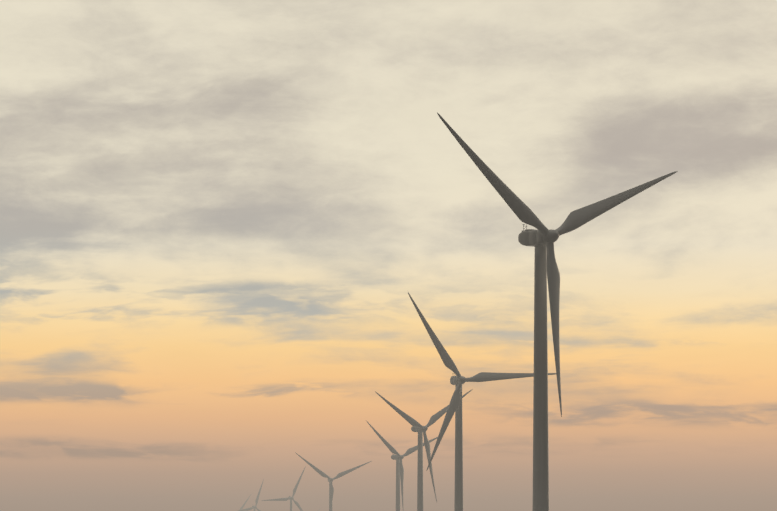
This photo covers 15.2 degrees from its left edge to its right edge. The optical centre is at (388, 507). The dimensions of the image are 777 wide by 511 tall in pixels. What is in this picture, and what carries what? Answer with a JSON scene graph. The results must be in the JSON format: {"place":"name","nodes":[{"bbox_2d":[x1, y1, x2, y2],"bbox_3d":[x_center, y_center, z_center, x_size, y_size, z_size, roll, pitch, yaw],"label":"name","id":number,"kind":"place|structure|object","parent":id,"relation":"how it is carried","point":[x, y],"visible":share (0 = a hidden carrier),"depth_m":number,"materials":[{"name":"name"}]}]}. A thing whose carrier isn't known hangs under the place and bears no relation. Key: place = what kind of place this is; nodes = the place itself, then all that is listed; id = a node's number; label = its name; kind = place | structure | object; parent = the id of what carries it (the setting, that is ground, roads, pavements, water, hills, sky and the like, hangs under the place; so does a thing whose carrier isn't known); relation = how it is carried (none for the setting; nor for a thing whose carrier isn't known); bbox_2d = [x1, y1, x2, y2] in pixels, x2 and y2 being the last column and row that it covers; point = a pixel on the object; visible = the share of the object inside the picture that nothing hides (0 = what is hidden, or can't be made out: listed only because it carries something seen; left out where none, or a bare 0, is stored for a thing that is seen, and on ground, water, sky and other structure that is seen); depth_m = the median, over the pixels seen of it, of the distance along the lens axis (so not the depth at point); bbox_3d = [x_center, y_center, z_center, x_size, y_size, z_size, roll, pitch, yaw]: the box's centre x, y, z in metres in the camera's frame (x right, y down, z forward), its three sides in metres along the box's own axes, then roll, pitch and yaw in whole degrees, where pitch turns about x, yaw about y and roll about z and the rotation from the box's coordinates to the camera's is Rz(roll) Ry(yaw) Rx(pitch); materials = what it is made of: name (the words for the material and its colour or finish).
{"place":"outdoors","nodes":[
{"label":"outdoors","id":0,"kind":"place"},
{"bbox_2d":[0,0,776,510],"label":"sky","id":1,"kind":"structure","parent":0,"point":[219,219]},
{"bbox_3d":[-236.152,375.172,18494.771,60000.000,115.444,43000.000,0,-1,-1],"label":"snow field","id":2,"kind":"structure","parent":0,"visible":0},
{"bbox_2d":[239,479,263,510],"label":"wind turbine","id":3,"kind":"object","parent":2,"relation":"on","point":[252,507],"visible":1,"depth_m":4495.98,"materials":[{"name":"paint"}]},
{"bbox_2d":[261,466,305,510],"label":"wind turbine","id":4,"kind":"object","parent":2,"relation":"on","point":[290,498],"visible":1,"depth_m":3825.24,"materials":[{"name":"paint"}]},
{"bbox_2d":[295,452,370,510],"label":"wind turbine","id":5,"kind":"object","parent":2,"relation":"on","point":[330,480],"visible":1,"depth_m":2940.64,"materials":[{"name":"paint"}]},
{"bbox_2d":[367,422,437,510],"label":"wind turbine","id":6,"kind":"object","parent":2,"relation":"on","point":[398,457],"visible":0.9,"depth_m":2290.51,"materials":[{"name":"paint"}]},
{"bbox_2d":[376,389,472,510],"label":"wind turbine","id":7,"kind":"object","parent":2,"relation":"on","point":[420,429],"visible":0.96,"depth_m":1790.86,"materials":[{"name":"paint"}]},
{"bbox_2d":[408,292,555,510],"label":"wind turbine","id":8,"kind":"object","parent":2,"relation":"on","point":[458,380],"visible":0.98,"depth_m":1306.70,"materials":[{"name":"paint"}]},
{"bbox_2d":[437,112,677,510],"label":"wind turbine","id":9,"kind":"object","parent":2,"relation":"on","point":[542,239],"visible":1,"depth_m":730.30,"materials":[{"name":"paint"}]}
]}

